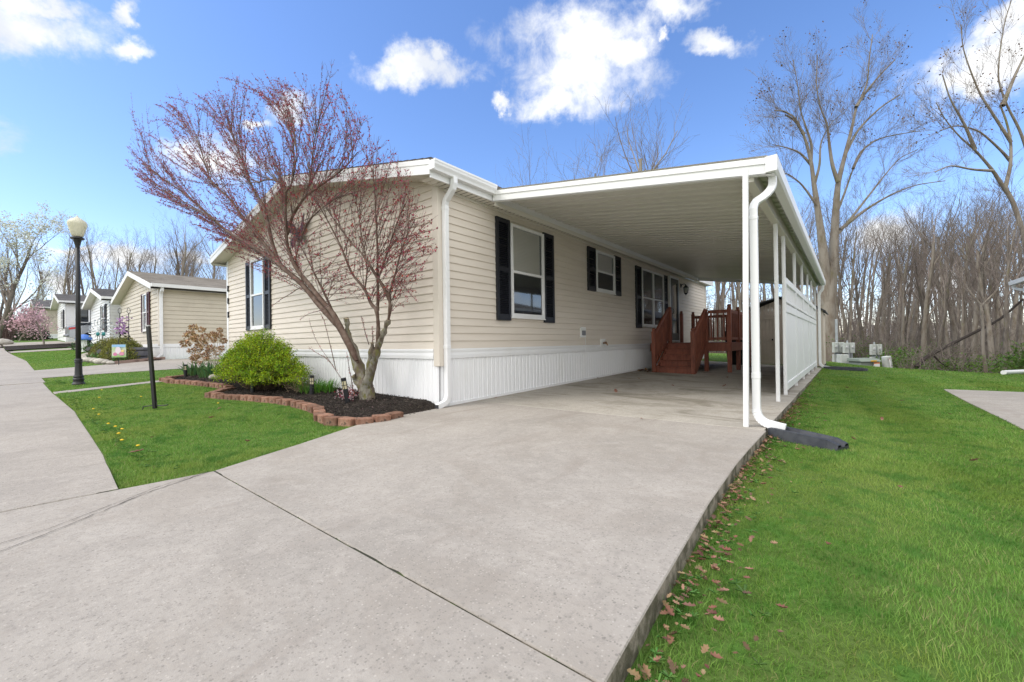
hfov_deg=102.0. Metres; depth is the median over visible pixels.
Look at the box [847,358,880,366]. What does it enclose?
transformer box
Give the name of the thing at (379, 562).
joint filler
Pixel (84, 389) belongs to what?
concrete strip
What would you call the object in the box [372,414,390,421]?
edging brick
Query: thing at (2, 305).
bare tree
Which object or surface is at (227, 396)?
edging brick
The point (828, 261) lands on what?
twin stem tree
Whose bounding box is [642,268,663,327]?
window
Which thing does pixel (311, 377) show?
path light
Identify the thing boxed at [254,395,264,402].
edging brick
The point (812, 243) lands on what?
bare tree
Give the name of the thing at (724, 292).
bare tree
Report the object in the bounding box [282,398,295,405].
edging brick
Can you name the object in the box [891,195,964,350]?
bare tree
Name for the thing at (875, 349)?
meter pedestal
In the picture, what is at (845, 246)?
bare tree
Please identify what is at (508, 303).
mobile home
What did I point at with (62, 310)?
window
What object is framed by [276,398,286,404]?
edging brick
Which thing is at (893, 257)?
bare tree
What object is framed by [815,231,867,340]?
bare tree
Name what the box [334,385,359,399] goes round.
pale flower clump
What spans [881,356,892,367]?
telecom cabinet
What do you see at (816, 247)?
bare tree
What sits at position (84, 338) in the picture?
toadstool ornament
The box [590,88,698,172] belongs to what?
bare tree
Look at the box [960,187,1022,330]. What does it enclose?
bare tree
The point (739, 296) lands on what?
bare tree
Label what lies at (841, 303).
bare tree
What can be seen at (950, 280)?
bare tree
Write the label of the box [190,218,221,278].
bare tree
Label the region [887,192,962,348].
bare tree
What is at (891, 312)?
bare tree
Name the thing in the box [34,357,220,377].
neighbour driveway
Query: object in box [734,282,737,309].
bare tree
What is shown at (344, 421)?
edging brick
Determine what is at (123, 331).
flower trellis
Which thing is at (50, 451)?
street
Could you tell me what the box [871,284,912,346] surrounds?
bare tree
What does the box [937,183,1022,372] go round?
bare tree
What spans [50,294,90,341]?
white home
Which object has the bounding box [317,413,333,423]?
edging brick
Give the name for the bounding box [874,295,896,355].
bare tree
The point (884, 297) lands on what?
bare tree
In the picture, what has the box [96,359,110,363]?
border stone
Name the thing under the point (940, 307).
bare tree
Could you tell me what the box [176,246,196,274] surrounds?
bare tree
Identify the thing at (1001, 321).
bare tree
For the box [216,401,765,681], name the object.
driveway
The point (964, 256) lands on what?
bare tree
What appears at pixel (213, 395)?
edging brick
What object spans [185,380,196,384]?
edging brick
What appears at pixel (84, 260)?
bare tree
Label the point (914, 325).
bare tree
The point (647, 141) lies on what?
bare tree
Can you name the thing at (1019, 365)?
neighbour shrub
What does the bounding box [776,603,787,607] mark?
fallen leaf
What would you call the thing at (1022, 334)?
bare tree
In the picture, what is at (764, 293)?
bare tree
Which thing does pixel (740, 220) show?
carport
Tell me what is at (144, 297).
window
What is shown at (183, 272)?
bare tree
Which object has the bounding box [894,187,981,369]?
bare tree
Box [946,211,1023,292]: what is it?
bare tree
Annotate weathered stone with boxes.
[208,374,217,379]
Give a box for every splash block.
[767,426,848,450]
[823,366,867,370]
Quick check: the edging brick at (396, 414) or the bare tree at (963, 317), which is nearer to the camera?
the edging brick at (396, 414)
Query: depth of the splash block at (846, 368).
11.80 m
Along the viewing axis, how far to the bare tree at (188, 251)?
58.13 m
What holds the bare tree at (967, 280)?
on the ground at (811, 636)
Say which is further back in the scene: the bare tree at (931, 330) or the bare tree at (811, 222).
the bare tree at (931, 330)
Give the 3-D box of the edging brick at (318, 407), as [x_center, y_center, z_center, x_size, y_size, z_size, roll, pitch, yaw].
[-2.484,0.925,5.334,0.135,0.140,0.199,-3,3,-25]
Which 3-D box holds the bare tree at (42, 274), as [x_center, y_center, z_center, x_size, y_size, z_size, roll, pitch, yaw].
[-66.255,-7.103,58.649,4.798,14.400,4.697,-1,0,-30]
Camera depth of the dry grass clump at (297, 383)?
6.99 m
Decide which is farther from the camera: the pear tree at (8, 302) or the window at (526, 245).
the pear tree at (8, 302)
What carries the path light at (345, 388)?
on the mulch bed
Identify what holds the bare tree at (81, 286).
on the ground at (811, 636)
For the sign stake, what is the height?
1.232 m
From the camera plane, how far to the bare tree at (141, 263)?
45.58 m
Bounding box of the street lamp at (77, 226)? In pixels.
[66,215,87,384]
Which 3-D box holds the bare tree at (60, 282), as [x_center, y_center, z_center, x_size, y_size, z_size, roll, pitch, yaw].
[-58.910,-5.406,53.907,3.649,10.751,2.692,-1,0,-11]
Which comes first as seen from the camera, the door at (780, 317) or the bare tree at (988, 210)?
the door at (780, 317)
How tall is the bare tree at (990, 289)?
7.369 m
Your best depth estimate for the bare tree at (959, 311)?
35.09 m
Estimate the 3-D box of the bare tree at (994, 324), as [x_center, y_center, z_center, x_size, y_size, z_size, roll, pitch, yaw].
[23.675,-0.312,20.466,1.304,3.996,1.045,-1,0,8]
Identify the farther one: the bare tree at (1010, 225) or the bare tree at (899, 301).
the bare tree at (1010, 225)
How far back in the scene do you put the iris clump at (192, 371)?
9.86 m
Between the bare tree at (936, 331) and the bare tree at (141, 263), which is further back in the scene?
the bare tree at (141, 263)
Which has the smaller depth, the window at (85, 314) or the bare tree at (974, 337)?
the bare tree at (974, 337)
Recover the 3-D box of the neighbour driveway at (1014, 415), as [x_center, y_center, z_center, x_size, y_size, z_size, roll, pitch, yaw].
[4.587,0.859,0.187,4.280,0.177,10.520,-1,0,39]
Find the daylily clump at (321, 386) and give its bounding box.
[283,377,340,393]
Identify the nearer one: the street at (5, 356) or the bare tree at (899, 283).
the street at (5, 356)
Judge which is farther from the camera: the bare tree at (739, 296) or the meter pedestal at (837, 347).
the bare tree at (739, 296)
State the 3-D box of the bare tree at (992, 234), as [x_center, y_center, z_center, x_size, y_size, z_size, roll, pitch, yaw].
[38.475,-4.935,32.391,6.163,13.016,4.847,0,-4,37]
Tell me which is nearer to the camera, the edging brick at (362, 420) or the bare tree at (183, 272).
the edging brick at (362, 420)
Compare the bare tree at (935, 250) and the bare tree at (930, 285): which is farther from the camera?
the bare tree at (935, 250)
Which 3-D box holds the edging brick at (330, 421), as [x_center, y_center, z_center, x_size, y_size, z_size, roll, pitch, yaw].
[-2.026,0.930,4.710,0.199,0.140,0.135,-1,-3,18]
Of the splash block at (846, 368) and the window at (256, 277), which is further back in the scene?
the splash block at (846, 368)
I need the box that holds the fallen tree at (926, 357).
[914,284,1023,368]
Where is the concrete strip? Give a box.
[53,380,160,393]
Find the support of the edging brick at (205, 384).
on the ground at (811, 636)
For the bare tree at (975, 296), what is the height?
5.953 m
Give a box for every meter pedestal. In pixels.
[832,319,843,361]
[842,341,854,357]
[869,342,881,361]
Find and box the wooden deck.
[650,304,750,373]
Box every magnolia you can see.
[2,306,54,340]
[11,300,60,344]
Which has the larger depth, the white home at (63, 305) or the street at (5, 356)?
the white home at (63, 305)
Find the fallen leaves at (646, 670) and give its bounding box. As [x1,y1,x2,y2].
[627,368,826,681]
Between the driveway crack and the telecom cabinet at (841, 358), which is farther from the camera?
the telecom cabinet at (841, 358)
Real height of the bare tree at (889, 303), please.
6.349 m
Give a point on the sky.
(451, 82)
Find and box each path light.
[183,364,186,376]
[250,383,254,392]
[309,375,313,394]
[341,377,349,402]
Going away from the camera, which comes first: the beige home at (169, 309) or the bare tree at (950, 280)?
the beige home at (169, 309)
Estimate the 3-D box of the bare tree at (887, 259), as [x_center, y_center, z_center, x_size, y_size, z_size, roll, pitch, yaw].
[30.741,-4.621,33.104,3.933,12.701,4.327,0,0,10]
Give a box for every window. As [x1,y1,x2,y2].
[61,310,62,328]
[74,308,90,324]
[101,305,103,331]
[142,293,146,331]
[250,257,263,329]
[510,223,545,319]
[596,250,615,294]
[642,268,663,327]
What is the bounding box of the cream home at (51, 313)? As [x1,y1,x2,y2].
[29,299,57,337]
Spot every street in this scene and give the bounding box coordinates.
[0,347,24,362]
[0,361,44,385]
[0,383,117,512]
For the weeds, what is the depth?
1.69 m
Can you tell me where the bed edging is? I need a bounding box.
[114,357,164,363]
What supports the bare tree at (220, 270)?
on the ground at (811, 636)
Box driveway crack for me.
[1,471,208,550]
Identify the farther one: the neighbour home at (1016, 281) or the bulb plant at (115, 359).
the bulb plant at (115, 359)
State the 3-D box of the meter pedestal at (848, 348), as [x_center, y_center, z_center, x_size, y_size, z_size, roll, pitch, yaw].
[14.598,0.631,17.962,0.520,1.315,0.175,-1,0,-9]
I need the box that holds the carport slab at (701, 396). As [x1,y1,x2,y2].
[477,361,821,437]
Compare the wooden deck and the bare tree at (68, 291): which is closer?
the wooden deck
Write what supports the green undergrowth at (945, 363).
on the ground at (811, 636)
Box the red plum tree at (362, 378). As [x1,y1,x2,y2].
[125,59,437,399]
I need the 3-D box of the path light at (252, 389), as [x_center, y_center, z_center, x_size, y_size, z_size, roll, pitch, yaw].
[-4.555,0.758,7.278,0.072,0.320,0.070,-3,-1,16]
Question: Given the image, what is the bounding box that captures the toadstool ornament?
[81,334,92,351]
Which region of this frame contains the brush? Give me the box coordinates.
[0,303,29,339]
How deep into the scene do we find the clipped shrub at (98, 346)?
16.20 m
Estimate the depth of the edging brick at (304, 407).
5.57 m
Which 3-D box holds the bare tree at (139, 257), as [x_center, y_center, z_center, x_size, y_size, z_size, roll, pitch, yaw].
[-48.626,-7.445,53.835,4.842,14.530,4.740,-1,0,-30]
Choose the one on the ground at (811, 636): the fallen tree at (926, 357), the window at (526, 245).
the fallen tree at (926, 357)
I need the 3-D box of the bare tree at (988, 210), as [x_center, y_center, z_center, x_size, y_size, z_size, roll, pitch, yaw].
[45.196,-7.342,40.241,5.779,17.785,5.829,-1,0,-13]
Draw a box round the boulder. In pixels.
[0,338,13,345]
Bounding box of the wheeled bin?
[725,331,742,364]
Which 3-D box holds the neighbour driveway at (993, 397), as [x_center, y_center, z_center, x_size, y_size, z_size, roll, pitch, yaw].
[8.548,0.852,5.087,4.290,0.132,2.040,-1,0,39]
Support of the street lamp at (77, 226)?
on the ground at (811, 636)
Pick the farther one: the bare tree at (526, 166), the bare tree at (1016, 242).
the bare tree at (526, 166)
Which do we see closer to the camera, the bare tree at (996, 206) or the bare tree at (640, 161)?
the bare tree at (640, 161)
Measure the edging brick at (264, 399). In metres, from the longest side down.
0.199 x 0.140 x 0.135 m
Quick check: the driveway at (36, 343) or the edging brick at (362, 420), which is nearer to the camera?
the edging brick at (362, 420)
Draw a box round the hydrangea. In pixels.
[178,324,227,369]
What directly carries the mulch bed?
on the ground at (811, 636)
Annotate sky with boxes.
[0,0,1023,338]
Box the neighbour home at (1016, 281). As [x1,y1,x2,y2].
[1008,277,1023,290]
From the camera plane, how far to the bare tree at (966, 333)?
21.66 m
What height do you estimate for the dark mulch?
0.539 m
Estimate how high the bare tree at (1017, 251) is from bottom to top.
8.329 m
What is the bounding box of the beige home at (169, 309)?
[111,271,226,358]
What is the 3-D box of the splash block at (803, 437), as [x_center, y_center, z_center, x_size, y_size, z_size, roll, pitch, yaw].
[2.594,0.851,3.649,0.232,0.101,0.561,-1,0,-27]
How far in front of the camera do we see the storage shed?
13.72 m
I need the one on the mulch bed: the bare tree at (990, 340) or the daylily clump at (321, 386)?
the daylily clump at (321, 386)
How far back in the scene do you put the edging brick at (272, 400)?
6.25 m
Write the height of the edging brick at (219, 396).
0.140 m
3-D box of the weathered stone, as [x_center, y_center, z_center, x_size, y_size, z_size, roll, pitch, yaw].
[-6.446,0.788,8.984,0.205,0.158,0.232,-1,0,39]
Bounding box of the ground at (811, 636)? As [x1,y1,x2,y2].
[3,338,1023,681]
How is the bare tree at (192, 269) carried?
on the ground at (811, 636)
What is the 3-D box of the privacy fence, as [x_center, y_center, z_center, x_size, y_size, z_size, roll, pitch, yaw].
[6.571,-0.132,9.293,0.058,1.710,7.678,-1,0,39]
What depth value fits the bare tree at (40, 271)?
43.70 m
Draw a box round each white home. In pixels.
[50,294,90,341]
[82,288,120,343]
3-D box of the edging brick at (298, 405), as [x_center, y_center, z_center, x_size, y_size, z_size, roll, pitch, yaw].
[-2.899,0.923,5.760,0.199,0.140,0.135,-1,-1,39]
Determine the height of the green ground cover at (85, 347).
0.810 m
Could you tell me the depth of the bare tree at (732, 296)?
40.87 m
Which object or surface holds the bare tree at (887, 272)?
on the ground at (811, 636)
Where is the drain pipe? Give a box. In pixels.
[1000,369,1023,374]
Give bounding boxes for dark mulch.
[0,343,88,349]
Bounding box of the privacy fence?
[786,278,816,389]
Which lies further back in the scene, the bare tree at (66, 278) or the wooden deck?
the bare tree at (66, 278)
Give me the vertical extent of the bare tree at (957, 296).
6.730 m
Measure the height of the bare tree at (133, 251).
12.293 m
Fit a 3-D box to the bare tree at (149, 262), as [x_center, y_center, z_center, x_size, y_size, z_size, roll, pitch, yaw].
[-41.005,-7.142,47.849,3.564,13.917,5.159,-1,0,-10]
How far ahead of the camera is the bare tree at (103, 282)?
62.03 m
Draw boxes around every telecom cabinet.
[836,354,848,363]
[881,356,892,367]
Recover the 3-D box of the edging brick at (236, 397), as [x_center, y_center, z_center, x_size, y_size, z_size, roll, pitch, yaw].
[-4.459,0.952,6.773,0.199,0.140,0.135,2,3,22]
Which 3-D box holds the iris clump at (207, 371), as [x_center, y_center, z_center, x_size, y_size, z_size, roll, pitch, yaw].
[-6.895,0.609,9.427,0.900,0.443,0.751,-1,0,21]
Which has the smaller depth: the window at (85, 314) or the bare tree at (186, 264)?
the window at (85, 314)
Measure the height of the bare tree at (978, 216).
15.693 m
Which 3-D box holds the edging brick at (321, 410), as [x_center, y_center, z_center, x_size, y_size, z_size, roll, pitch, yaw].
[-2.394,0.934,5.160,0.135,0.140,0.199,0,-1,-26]
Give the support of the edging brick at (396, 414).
on the ground at (811, 636)
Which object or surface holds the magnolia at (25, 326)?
on the ground at (811, 636)
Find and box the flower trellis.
[113,308,132,342]
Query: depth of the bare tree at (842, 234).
29.52 m
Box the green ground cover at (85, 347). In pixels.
[68,341,97,352]
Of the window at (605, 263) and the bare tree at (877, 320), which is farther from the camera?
the bare tree at (877, 320)
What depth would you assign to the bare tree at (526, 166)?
27.57 m
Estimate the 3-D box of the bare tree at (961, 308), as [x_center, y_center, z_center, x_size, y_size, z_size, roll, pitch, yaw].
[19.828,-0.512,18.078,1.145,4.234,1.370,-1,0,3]
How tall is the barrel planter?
0.450 m
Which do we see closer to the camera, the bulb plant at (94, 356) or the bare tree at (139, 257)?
the bulb plant at (94, 356)
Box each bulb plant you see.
[86,353,101,357]
[109,354,131,360]
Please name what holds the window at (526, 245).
in the mobile home at (508, 303)
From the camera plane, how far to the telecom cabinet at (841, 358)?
17.30 m
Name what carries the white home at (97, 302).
on the ground at (811, 636)
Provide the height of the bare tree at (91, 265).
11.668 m
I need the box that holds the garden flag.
[112,339,125,364]
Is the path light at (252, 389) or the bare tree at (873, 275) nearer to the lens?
the path light at (252, 389)
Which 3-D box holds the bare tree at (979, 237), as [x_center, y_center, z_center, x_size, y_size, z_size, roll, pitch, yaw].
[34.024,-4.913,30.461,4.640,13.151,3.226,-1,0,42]
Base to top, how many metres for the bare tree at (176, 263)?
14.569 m
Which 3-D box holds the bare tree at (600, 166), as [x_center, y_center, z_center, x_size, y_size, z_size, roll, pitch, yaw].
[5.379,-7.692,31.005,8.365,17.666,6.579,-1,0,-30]
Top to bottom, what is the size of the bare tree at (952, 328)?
11.417 m
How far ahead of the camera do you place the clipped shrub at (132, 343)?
14.64 m
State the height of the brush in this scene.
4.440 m
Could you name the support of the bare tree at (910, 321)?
on the ground at (811, 636)
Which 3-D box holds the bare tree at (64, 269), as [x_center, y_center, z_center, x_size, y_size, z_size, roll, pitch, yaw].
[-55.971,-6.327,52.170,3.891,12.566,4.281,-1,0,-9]
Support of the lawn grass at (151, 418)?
on the ground at (811, 636)
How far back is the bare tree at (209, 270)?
51.28 m
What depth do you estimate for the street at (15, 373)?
11.03 m
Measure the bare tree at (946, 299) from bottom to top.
8.011 m
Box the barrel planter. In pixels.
[129,347,147,358]
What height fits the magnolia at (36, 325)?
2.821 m
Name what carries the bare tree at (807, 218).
on the ground at (811, 636)
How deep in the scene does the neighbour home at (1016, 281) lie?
12.83 m
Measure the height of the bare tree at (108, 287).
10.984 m
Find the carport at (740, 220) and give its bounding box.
[493,154,825,429]
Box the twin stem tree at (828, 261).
[730,0,995,361]
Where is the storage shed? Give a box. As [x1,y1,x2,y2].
[749,296,827,366]
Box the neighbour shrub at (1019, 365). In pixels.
[989,342,1023,372]
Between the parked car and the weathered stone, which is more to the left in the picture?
the parked car
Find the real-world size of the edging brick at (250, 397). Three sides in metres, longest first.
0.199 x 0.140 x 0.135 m
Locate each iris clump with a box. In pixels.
[176,360,210,375]
[191,361,221,377]
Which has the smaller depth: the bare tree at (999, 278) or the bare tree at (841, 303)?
the bare tree at (841, 303)
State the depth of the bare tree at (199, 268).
41.29 m
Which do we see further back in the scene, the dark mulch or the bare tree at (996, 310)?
the dark mulch
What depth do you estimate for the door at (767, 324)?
13.77 m
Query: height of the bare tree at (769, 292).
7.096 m
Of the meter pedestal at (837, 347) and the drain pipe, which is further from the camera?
the meter pedestal at (837, 347)
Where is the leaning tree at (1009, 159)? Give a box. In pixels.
[887,0,1023,276]
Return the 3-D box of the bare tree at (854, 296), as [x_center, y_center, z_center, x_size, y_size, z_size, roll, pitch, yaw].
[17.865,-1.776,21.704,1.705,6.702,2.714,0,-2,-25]
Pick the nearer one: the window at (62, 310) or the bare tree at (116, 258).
the window at (62, 310)
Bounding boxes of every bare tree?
[0,236,38,312]
[3,256,28,339]
[25,244,62,298]
[25,251,70,299]
[41,240,87,294]
[41,250,87,294]
[50,251,89,293]
[51,267,80,293]
[53,218,128,288]
[55,226,103,294]
[59,210,102,288]
[61,220,97,293]
[86,265,113,291]
[88,258,124,288]
[91,261,124,288]
[93,236,144,289]
[100,226,137,282]
[114,235,157,273]
[115,224,151,276]
[117,250,156,271]
[141,221,173,273]
[147,248,173,273]
[152,233,193,274]
[153,216,199,275]
[161,210,211,276]
[162,231,209,275]
[165,223,217,277]
[168,231,208,270]
[170,260,212,277]
[173,245,207,276]
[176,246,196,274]
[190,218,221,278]
[198,249,224,278]
[202,255,224,279]
[495,123,550,187]
[544,118,629,180]
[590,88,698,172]
[613,89,672,173]
[706,282,724,309]
[714,281,720,352]
[715,282,724,341]
[721,282,732,307]
[730,282,742,311]
[730,283,734,309]
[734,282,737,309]
[734,282,741,311]
[759,283,765,300]
[760,284,779,299]
[796,182,841,290]
[799,199,831,287]
[800,189,826,303]
[803,197,874,273]
[804,183,895,342]
[805,202,842,297]
[808,215,839,311]
[810,186,884,342]
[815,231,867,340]
[824,219,878,353]
[826,177,887,313]
[837,254,876,342]
[850,198,904,344]
[859,217,904,343]
[861,202,916,361]
[861,207,926,340]
[863,209,898,339]
[865,212,910,291]
[865,265,907,354]
[867,223,918,347]
[868,206,922,343]
[869,184,946,346]
[871,218,915,333]
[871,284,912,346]
[872,281,911,340]
[873,186,948,345]
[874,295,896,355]
[877,285,906,346]
[878,262,919,327]
[883,205,958,358]
[883,220,930,368]
[886,246,921,337]
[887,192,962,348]
[889,213,942,334]
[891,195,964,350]
[891,227,961,370]
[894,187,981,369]
[894,201,942,350]
[898,169,983,357]
[900,185,964,353]
[901,255,955,338]
[903,274,941,329]
[907,197,942,337]
[915,252,964,352]
[923,190,1002,368]
[925,210,978,337]
[926,178,1023,316]
[926,189,988,354]
[928,290,961,342]
[929,241,990,328]
[931,170,1017,292]
[932,200,993,362]
[933,209,965,309]
[933,262,977,329]
[934,189,1023,371]
[935,182,1017,368]
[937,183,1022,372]
[939,286,993,343]
[942,190,1021,354]
[946,183,1021,342]
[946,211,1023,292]
[948,293,971,355]
[949,272,976,353]
[950,201,1023,306]
[956,204,1021,363]
[958,258,992,335]
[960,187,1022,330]
[963,173,1014,264]
[964,177,1023,369]
[968,196,1022,360]
[970,185,1023,291]
[975,194,1022,343]
[980,300,1002,342]
[983,213,1023,358]
[985,227,1023,361]
[987,243,1016,312]
[990,200,1023,346]
[995,207,1023,295]
[1005,201,1023,276]
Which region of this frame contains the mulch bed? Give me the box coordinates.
[174,374,434,417]
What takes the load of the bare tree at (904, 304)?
on the ground at (811, 636)
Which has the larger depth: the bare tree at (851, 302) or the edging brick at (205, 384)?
the bare tree at (851, 302)
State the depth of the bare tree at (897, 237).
41.35 m
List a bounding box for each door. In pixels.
[671,278,678,339]
[760,317,775,363]
[779,316,782,363]
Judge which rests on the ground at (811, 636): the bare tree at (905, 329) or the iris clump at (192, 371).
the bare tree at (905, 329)
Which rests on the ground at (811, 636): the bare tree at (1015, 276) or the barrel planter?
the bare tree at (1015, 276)
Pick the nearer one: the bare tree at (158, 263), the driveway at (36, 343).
the driveway at (36, 343)
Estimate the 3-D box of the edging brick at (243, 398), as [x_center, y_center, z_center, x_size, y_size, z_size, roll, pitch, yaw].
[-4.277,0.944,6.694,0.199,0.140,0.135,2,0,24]
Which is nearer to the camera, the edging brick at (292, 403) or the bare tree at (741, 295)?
the edging brick at (292, 403)
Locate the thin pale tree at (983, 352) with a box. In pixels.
[943,253,1014,371]
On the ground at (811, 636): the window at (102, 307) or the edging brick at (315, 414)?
the edging brick at (315, 414)
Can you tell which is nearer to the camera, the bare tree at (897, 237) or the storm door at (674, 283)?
the storm door at (674, 283)
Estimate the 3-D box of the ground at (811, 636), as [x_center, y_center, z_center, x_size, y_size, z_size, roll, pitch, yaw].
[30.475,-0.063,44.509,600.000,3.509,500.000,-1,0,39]
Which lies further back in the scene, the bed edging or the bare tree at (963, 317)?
the bare tree at (963, 317)
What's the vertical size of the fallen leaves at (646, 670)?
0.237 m
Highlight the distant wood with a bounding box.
[706,272,1023,355]
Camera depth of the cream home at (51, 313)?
36.83 m
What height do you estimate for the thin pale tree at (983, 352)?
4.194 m
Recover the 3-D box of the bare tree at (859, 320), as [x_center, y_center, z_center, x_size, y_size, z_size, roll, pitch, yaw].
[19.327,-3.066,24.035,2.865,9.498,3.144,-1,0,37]
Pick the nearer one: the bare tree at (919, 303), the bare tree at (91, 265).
the bare tree at (919, 303)
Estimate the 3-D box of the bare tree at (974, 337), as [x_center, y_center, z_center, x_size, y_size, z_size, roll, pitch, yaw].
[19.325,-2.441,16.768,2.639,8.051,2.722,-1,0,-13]
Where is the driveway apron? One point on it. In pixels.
(212, 576)
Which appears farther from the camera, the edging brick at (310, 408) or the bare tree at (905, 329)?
the bare tree at (905, 329)
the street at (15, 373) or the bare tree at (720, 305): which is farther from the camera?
the bare tree at (720, 305)
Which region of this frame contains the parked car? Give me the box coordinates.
[63,322,90,341]
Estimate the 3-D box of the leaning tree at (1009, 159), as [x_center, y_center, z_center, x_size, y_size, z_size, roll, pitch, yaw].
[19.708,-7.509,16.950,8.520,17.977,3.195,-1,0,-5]
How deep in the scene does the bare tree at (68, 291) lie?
45.46 m
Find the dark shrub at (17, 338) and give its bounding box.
[12,326,52,340]
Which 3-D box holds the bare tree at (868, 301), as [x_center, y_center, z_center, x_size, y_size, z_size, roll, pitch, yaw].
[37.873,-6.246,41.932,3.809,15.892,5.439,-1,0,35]
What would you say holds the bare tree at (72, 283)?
on the ground at (811, 636)
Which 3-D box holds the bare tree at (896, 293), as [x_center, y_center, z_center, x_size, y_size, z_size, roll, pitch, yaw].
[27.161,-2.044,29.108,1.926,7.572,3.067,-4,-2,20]
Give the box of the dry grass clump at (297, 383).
[281,364,313,391]
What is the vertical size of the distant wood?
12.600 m
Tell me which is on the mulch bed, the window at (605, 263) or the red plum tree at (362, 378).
the red plum tree at (362, 378)
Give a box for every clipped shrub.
[88,336,116,357]
[97,336,142,360]
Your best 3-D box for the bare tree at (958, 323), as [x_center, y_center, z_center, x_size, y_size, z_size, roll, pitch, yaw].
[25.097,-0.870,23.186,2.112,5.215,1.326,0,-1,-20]
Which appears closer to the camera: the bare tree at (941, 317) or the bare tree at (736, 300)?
the bare tree at (941, 317)
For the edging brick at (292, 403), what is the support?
on the ground at (811, 636)
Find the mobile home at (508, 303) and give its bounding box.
[210,157,712,408]
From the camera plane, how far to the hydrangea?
10.19 m
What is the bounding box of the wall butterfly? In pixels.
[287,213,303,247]
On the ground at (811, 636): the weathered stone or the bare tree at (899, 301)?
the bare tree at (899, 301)
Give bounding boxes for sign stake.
[142,325,168,409]
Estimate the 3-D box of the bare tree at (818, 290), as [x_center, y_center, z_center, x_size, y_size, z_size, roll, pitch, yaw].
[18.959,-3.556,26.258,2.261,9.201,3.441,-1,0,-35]
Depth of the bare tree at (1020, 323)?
17.61 m
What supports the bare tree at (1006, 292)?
on the ground at (811, 636)
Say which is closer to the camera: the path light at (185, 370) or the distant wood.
the path light at (185, 370)
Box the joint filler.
[41,401,637,678]
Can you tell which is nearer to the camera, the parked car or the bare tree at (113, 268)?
the parked car
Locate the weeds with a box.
[53,378,818,681]
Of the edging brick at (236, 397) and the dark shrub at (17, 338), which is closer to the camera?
the edging brick at (236, 397)
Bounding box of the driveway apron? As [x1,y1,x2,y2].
[0,471,591,681]
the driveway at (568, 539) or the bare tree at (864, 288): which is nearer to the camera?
the driveway at (568, 539)
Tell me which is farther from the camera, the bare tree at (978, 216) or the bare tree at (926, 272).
the bare tree at (978, 216)
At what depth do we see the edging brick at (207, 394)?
7.05 m
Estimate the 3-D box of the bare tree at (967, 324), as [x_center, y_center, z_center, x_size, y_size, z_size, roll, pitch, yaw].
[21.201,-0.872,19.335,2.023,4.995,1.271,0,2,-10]
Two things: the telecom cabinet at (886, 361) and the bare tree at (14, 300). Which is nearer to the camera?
the telecom cabinet at (886, 361)
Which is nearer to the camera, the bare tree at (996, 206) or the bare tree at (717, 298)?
the bare tree at (717, 298)
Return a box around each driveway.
[2,341,90,347]
[8,348,72,353]
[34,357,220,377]
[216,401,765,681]
[944,389,1023,405]
[972,404,1023,429]
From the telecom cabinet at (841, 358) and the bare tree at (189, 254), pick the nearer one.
the telecom cabinet at (841, 358)
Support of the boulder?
on the ground at (811, 636)
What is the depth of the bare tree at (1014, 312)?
30.26 m
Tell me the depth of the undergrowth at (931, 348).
20.96 m
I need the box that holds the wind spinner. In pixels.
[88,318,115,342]
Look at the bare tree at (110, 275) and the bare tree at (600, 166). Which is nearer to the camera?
the bare tree at (600, 166)
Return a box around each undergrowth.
[709,297,1023,374]
[715,331,1023,372]
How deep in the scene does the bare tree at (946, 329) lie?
20.33 m
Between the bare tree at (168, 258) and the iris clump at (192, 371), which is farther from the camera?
the bare tree at (168, 258)
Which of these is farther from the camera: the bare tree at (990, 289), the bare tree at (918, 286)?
the bare tree at (918, 286)
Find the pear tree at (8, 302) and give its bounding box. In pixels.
[0,201,74,338]
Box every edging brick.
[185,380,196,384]
[203,382,214,386]
[204,392,211,397]
[210,392,223,398]
[216,394,225,399]
[224,394,234,399]
[232,394,242,400]
[240,394,247,401]
[247,395,258,401]
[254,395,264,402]
[261,396,273,402]
[268,396,282,403]
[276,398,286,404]
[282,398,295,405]
[290,400,303,407]
[296,402,309,409]
[302,403,314,410]
[307,404,320,412]
[313,406,323,412]
[313,412,324,421]
[314,409,325,412]
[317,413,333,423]
[323,416,343,426]
[338,416,355,426]
[355,417,373,424]
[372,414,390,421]
[385,411,402,418]
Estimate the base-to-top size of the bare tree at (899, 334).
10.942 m
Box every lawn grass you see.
[11,350,355,488]
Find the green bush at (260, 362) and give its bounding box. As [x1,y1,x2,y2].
[209,327,317,389]
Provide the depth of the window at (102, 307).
22.23 m
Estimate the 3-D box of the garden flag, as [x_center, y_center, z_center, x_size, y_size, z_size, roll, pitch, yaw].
[-12.797,0.363,13.509,0.410,0.880,0.046,-1,0,-14]
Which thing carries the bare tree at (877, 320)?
on the ground at (811, 636)
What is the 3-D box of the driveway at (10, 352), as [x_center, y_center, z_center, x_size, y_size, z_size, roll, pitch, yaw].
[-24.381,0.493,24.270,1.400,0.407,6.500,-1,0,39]
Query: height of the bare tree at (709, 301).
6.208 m

